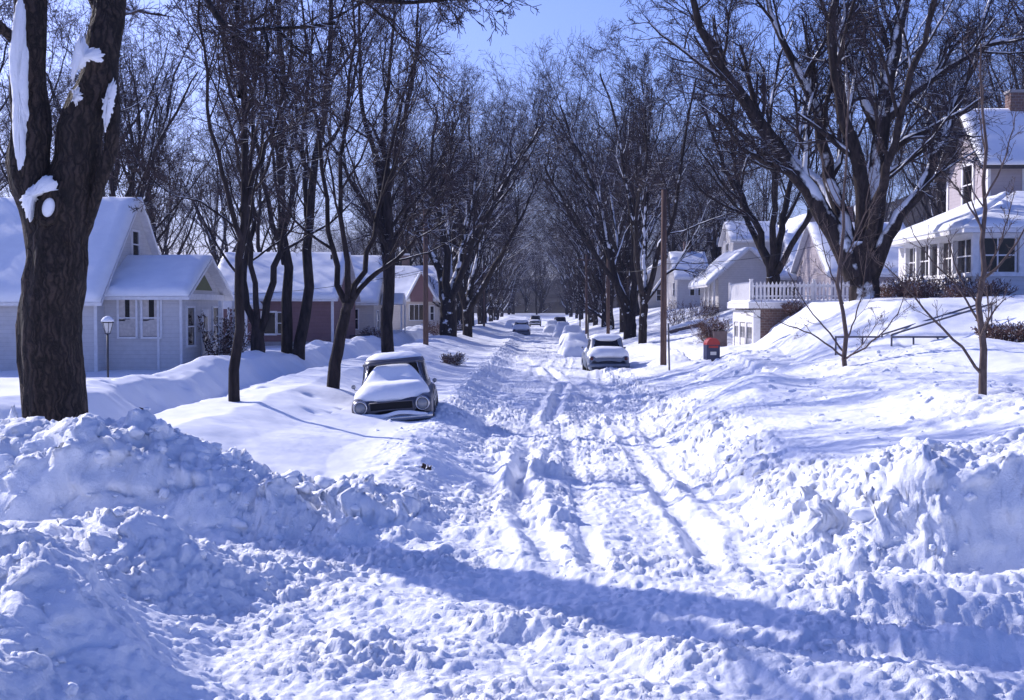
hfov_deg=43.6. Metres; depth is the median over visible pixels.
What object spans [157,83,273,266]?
bare tree
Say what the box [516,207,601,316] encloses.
elm tree
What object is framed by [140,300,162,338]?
window
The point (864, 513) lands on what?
snow chunks
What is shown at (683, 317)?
shrub
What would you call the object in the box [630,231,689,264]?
bare tree
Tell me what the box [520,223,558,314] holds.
bare tree
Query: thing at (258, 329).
elm tree
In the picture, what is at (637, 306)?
bare tree
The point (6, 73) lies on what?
bare tree
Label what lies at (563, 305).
bare tree
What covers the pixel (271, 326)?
window
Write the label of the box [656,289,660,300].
window
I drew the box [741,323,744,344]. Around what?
door
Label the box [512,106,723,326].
elm tree
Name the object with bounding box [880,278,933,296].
shrub
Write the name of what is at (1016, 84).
bare tree
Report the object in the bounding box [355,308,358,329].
window
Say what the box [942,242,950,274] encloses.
window
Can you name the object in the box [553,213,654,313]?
bare tree
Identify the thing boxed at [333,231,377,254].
bare tree
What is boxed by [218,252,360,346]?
house
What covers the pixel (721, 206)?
bare tree
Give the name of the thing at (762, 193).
bare tree
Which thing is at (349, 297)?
street tree
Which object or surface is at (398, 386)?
parked car
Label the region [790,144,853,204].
bare tree
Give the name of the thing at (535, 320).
parked car
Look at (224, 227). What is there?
bare tree
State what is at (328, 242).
bare tree
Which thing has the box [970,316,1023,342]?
shrub
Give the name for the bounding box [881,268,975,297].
shrub
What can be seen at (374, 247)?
bare tree
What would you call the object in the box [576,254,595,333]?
utility pole
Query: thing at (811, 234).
house
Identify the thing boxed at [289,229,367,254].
bare tree
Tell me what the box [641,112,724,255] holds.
bare tree
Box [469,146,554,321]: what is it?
elm tree
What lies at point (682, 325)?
stone wall
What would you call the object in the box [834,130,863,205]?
bare tree
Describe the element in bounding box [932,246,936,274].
window
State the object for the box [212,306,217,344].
window
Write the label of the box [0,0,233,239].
bare tree
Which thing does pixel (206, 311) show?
door
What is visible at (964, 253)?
window
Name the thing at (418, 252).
bare tree
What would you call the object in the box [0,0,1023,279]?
sky
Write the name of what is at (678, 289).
house
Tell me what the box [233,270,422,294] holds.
power line
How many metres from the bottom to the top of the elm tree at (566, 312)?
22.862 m
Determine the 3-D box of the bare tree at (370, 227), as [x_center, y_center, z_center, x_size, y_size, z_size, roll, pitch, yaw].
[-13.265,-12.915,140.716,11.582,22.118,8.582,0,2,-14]
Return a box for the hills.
[474,183,945,312]
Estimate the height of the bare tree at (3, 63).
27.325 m
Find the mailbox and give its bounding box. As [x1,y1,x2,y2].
[703,338,719,361]
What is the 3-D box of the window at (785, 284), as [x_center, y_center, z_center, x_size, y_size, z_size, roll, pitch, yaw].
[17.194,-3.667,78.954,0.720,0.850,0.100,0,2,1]
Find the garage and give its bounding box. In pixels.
[727,299,848,345]
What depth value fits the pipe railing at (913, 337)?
31.69 m
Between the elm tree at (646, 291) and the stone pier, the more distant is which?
the elm tree at (646, 291)
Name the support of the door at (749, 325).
in the garage
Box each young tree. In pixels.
[738,38,912,366]
[867,8,1023,394]
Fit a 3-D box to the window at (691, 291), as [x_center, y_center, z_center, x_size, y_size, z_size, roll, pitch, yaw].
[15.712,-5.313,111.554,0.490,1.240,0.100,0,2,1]
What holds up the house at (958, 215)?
on the snow ground
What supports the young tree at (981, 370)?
on the snow ground
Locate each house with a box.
[0,197,234,371]
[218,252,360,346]
[351,255,406,336]
[392,253,442,334]
[630,260,660,308]
[667,241,707,308]
[688,221,781,314]
[778,213,815,298]
[790,206,905,298]
[891,89,1023,294]
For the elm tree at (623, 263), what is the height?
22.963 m
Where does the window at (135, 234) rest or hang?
in the house at (147, 297)
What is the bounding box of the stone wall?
[667,319,704,333]
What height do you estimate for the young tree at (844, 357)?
7.284 m
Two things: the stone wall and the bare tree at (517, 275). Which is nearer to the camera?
the stone wall
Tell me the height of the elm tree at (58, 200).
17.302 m
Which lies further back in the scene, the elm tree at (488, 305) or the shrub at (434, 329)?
the elm tree at (488, 305)
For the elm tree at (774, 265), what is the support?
on the snow ground
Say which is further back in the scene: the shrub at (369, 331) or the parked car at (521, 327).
the parked car at (521, 327)
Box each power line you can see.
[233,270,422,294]
[667,242,826,263]
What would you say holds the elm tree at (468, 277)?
on the snow ground
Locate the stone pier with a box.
[712,331,726,346]
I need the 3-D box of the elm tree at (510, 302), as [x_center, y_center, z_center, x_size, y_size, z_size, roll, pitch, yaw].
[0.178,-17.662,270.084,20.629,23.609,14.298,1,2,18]
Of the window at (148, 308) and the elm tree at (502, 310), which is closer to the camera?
the window at (148, 308)
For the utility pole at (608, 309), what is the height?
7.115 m
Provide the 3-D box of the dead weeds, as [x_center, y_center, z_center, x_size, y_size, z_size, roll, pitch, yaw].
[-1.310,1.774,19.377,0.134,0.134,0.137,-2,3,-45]
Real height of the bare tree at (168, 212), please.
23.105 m
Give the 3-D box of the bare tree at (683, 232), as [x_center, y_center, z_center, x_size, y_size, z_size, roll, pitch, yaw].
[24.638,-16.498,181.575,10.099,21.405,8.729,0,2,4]
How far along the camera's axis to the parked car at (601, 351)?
52.34 m
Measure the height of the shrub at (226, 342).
2.266 m
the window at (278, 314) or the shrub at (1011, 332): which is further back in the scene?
the window at (278, 314)
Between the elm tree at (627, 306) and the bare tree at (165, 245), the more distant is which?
the bare tree at (165, 245)
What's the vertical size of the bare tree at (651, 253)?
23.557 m
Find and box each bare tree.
[0,0,8,103]
[0,0,79,112]
[0,0,90,164]
[0,0,150,193]
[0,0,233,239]
[0,35,155,189]
[0,45,61,196]
[0,84,147,196]
[46,0,236,232]
[49,0,192,229]
[105,28,236,254]
[119,110,227,254]
[121,80,336,262]
[126,149,184,253]
[143,165,198,254]
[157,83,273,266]
[193,80,332,251]
[231,113,343,251]
[283,82,505,265]
[287,221,362,254]
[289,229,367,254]
[314,219,378,253]
[321,97,413,254]
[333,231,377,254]
[335,170,432,265]
[343,171,418,264]
[347,211,370,251]
[351,122,443,265]
[364,155,482,265]
[370,112,504,265]
[400,223,439,265]
[404,236,500,264]
[487,211,549,313]
[489,228,547,312]
[518,244,554,311]
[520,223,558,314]
[520,239,557,313]
[520,242,564,312]
[529,238,560,309]
[540,216,584,313]
[550,259,575,311]
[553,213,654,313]
[582,82,682,315]
[585,160,709,290]
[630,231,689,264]
[636,83,770,257]
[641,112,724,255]
[646,173,704,268]
[646,234,668,267]
[648,229,711,263]
[650,108,769,261]
[651,191,711,251]
[653,168,736,251]
[672,164,722,255]
[683,156,770,260]
[715,101,797,222]
[734,176,799,222]
[737,127,798,224]
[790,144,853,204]
[817,77,915,221]
[833,130,924,221]
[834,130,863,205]
[857,0,1023,149]
[877,2,999,218]
[890,14,1005,214]
[891,100,945,224]
[900,19,1023,193]
[918,0,1023,114]
[925,49,1020,108]
[952,36,1023,87]
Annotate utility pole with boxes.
[423,209,428,344]
[480,264,489,326]
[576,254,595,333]
[606,260,609,333]
[660,189,666,364]
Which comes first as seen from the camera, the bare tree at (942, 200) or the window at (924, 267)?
the window at (924, 267)
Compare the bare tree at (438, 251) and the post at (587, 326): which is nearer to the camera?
the post at (587, 326)
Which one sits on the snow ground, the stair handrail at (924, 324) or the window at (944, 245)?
the stair handrail at (924, 324)
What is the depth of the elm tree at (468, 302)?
89.31 m
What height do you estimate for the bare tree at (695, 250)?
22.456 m
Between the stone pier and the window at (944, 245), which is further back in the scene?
the stone pier
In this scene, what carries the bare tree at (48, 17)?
on the snow ground
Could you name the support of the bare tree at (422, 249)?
on the snow ground
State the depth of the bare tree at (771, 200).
179.23 m
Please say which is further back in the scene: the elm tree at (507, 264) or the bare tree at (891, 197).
the elm tree at (507, 264)
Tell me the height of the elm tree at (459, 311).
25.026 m
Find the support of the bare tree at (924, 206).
on the snow ground
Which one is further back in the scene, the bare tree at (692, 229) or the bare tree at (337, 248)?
the bare tree at (337, 248)
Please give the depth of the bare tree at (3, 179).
76.68 m
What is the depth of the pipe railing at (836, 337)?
32.92 m
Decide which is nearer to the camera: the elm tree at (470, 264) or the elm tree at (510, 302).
the elm tree at (470, 264)
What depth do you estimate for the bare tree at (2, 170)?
73.41 m
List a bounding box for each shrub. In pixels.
[197,307,260,355]
[359,325,380,337]
[428,317,461,334]
[439,351,467,365]
[659,300,710,329]
[684,298,721,318]
[687,315,735,344]
[780,300,808,315]
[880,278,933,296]
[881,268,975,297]
[938,278,1018,297]
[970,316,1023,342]
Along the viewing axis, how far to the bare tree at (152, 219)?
91.83 m
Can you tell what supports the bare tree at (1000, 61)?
on the snow ground
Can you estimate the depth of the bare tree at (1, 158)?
88.39 m
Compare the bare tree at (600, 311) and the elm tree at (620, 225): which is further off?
the bare tree at (600, 311)
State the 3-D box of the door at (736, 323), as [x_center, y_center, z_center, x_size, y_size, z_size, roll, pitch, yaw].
[10.693,-0.250,60.653,0.080,2.120,1.400,0,2,1]
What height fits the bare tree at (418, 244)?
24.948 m
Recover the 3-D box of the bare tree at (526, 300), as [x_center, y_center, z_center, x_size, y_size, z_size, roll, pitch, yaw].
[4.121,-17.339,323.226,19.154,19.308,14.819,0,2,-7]
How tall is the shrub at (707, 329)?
1.682 m
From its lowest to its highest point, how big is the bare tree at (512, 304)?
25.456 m
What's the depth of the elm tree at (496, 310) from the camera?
193.54 m
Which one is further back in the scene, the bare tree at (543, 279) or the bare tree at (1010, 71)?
the bare tree at (543, 279)
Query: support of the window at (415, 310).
in the house at (411, 287)
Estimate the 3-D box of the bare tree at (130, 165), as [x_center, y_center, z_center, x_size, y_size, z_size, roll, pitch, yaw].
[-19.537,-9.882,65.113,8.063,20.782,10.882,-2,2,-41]
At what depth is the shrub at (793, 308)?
54.69 m
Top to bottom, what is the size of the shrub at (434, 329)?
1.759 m
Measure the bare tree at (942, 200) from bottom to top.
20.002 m
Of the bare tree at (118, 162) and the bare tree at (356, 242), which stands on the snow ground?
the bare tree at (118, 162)
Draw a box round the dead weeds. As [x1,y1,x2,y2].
[421,463,431,469]
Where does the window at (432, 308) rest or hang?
in the house at (411, 287)
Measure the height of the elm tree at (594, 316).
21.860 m
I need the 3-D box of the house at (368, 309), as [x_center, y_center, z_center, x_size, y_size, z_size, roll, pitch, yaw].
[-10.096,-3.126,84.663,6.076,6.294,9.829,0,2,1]
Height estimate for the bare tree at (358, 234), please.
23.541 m
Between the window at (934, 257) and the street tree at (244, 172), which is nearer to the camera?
the street tree at (244, 172)
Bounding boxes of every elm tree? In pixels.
[0,0,541,421]
[155,0,384,352]
[184,0,409,359]
[279,0,482,352]
[340,89,559,325]
[347,22,597,329]
[363,42,585,336]
[400,106,558,306]
[401,61,557,336]
[419,159,561,319]
[423,174,524,323]
[461,145,571,322]
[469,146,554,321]
[472,20,732,332]
[487,214,536,315]
[492,215,562,316]
[496,241,552,314]
[497,82,676,329]
[507,160,626,319]
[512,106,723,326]
[512,107,696,322]
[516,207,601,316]
[518,36,701,339]
[527,202,596,318]
[531,227,577,314]
[532,143,681,325]
[539,188,619,313]
[568,21,787,343]
[617,0,1023,301]
[669,7,869,298]
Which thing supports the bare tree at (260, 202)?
on the snow ground
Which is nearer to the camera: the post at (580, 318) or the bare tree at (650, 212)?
the post at (580, 318)
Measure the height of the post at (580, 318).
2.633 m
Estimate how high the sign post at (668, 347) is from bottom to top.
2.282 m
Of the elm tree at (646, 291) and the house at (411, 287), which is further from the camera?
the house at (411, 287)
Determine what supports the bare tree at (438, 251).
on the snow ground
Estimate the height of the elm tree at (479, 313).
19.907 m
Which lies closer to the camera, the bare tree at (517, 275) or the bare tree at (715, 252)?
the bare tree at (715, 252)
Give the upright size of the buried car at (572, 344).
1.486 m
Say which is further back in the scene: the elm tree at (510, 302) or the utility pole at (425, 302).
the elm tree at (510, 302)
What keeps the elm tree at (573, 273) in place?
on the snow ground
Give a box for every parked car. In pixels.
[351,350,437,420]
[512,320,530,334]
[529,315,541,325]
[554,317,565,321]
[581,334,629,370]
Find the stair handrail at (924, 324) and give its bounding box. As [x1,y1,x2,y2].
[881,303,992,345]
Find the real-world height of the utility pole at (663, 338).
7.382 m
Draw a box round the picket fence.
[729,279,892,300]
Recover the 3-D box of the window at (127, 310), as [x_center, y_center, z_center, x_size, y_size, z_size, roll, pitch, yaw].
[-12.690,-1.057,42.210,0.691,1.374,0.100,0,2,1]
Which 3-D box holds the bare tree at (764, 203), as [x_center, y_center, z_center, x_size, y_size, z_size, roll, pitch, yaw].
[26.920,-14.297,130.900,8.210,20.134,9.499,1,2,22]
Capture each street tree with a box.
[103,0,349,401]
[220,0,504,388]
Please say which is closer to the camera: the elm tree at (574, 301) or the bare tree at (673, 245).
the bare tree at (673, 245)
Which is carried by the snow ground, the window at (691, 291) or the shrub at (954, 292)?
the shrub at (954, 292)
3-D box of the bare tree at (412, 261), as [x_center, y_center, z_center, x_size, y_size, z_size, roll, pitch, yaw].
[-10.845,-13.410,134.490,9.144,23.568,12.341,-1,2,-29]
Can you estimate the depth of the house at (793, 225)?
83.94 m
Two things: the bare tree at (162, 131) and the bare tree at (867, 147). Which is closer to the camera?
the bare tree at (162, 131)
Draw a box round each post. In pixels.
[101,316,113,376]
[579,310,580,326]
[587,314,588,338]
[667,323,669,369]
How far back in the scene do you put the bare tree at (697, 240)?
147.37 m
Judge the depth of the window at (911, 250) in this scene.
46.62 m
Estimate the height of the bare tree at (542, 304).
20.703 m
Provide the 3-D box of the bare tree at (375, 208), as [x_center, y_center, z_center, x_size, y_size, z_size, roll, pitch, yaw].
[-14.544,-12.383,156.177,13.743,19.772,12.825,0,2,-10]
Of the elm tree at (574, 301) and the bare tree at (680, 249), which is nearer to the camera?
the bare tree at (680, 249)
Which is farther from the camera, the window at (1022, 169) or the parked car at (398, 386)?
the window at (1022, 169)
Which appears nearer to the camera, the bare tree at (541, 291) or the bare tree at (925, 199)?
the bare tree at (925, 199)
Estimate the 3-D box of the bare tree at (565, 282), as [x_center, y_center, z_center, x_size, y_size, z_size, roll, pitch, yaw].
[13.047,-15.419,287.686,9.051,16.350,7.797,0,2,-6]
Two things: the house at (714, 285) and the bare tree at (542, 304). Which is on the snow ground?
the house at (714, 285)
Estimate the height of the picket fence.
1.060 m
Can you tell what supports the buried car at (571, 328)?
on the snow ground
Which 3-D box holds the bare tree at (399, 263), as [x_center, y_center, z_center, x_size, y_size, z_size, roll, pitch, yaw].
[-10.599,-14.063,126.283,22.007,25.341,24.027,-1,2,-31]
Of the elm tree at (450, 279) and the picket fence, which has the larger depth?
the elm tree at (450, 279)
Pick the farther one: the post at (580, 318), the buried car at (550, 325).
the buried car at (550, 325)
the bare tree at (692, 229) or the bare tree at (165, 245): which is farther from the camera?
the bare tree at (692, 229)
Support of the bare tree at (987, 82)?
on the hills
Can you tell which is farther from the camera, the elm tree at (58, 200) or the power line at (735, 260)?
the power line at (735, 260)
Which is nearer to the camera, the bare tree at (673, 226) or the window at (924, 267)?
the window at (924, 267)
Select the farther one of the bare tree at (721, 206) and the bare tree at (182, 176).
the bare tree at (721, 206)
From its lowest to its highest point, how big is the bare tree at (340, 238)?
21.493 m
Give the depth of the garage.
55.79 m
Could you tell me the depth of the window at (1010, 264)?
39.74 m
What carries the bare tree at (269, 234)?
on the snow ground
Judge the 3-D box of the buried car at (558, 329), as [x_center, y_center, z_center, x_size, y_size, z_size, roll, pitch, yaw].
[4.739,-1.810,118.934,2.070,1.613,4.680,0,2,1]
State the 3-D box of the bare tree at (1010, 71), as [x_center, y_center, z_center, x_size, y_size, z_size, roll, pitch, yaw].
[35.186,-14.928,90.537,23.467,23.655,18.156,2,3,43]
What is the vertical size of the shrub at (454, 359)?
0.675 m
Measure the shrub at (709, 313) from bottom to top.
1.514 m
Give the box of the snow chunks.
[0,347,1023,699]
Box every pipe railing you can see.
[835,336,880,354]
[891,336,947,344]
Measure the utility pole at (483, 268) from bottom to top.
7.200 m
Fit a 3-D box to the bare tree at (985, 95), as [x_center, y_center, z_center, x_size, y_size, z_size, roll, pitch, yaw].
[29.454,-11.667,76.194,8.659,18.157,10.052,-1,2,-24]
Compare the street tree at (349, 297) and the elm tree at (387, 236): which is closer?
the street tree at (349, 297)
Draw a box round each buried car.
[504,319,515,327]
[543,320,556,332]
[552,322,569,336]
[558,325,582,344]
[558,332,587,356]
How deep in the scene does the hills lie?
331.73 m
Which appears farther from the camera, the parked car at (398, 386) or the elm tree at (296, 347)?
the elm tree at (296, 347)
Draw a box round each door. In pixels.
[201,309,208,356]
[735,322,737,345]
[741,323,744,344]
[747,323,751,343]
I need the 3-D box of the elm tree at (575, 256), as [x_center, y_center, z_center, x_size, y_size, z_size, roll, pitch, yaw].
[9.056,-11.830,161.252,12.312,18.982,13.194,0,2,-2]
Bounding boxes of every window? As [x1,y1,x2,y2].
[116,300,137,338]
[131,229,139,254]
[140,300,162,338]
[186,306,196,347]
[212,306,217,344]
[261,311,276,334]
[276,312,280,334]
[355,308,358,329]
[376,310,378,330]
[409,304,422,320]
[430,306,434,320]
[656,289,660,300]
[689,282,694,295]
[785,284,794,294]
[908,247,914,276]
[919,246,927,276]
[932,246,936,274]
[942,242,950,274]
[955,238,970,273]
[961,162,974,204]
[979,238,1016,271]
[1022,169,1023,190]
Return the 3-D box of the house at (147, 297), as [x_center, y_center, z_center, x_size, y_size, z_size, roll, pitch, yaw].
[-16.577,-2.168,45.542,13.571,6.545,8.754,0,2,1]
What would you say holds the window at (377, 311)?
in the house at (368, 309)
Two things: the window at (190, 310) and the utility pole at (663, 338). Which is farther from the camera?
the utility pole at (663, 338)
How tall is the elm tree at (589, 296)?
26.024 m
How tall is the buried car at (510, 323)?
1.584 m
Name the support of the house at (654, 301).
on the snow ground
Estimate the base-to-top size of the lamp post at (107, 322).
2.251 m
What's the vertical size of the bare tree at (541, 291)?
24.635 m
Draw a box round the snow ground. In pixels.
[0,295,1023,699]
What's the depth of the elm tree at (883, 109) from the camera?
40.89 m
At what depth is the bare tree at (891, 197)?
169.25 m
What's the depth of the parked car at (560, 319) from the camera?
157.32 m
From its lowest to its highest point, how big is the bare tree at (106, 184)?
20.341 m
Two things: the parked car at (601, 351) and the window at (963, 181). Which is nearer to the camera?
the window at (963, 181)
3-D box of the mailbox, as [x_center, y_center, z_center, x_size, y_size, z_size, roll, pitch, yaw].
[7.936,0.261,50.881,0.540,1.500,0.537,0,2,-7]
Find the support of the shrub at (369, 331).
on the snow ground

